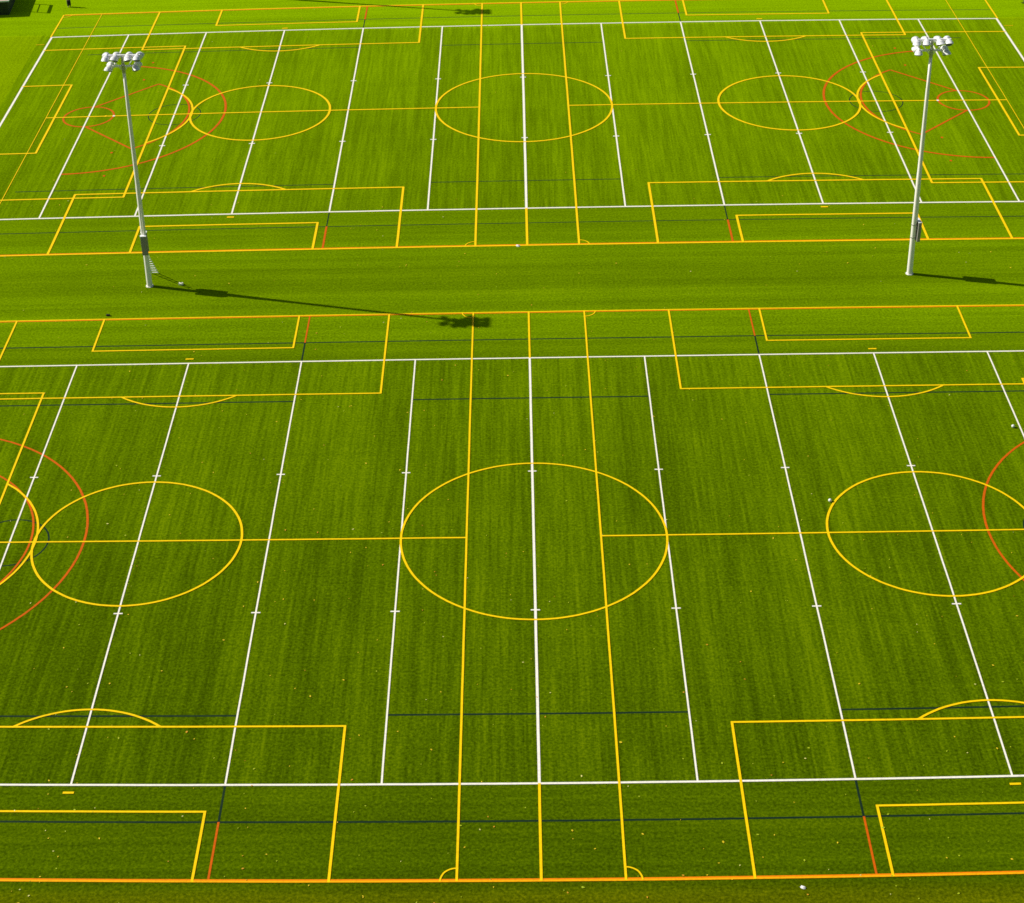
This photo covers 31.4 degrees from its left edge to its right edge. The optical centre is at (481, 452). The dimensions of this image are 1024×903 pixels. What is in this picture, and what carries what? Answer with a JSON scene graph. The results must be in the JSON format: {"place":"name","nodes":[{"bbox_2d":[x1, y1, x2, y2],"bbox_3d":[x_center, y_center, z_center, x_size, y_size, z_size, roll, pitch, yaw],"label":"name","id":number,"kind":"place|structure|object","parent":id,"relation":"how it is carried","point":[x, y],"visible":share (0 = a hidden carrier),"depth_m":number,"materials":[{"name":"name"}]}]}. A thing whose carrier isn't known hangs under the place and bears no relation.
{"place":"outdoors","nodes":[
{"label":"outdoors","id":0,"kind":"place"},
{"bbox_2d":[0,0,1023,902],"bbox_3d":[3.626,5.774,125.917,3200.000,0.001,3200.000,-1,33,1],"label":"turf ground","id":1,"kind":"structure","parent":0,"point":[324,630],"depth_m":134.65,"materials":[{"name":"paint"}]},
{"bbox_2d":[0,0,14,14],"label":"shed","id":2,"kind":"structure","parent":1,"relation":"on","point":[6,6],"depth_m":217.31,"materials":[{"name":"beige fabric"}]},
{"bbox_2d":[101,52,153,287],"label":"floodlight pole","id":3,"kind":"object","parent":1,"relation":"on","point":[114,57],"visible":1,"depth_m":150.12,"materials":[{"name":"white metal"}]},
{"bbox_2d":[149,256,158,273],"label":"ladder","id":4,"kind":"object","parent":1,"relation":"on","point":[153,268],"visible":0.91,"depth_m":159.36,"materials":[{"name":"white metal"}]},
{"bbox_2d":[14,119,1017,902],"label":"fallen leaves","id":5,"kind":"object","parent":1,"relation":"on","point":[566,629],"visible":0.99,"depth_m":111.91,"materials":[{"name":"yellow plant"}]},
{"bbox_2d":[906,36,953,274],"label":"floodlight pole","id":6,"kind":"object","parent":1,"relation":"on","point":[916,223],"visible":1,"depth_m":149.27,"materials":[{"name":"white metal"}]},
{"bbox_2d":[0,304,1023,882],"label":"field line markings","id":7,"kind":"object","parent":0,"point":[462,714],"depth_m":118.66,"materials":[{"name":"paint"}]}
]}

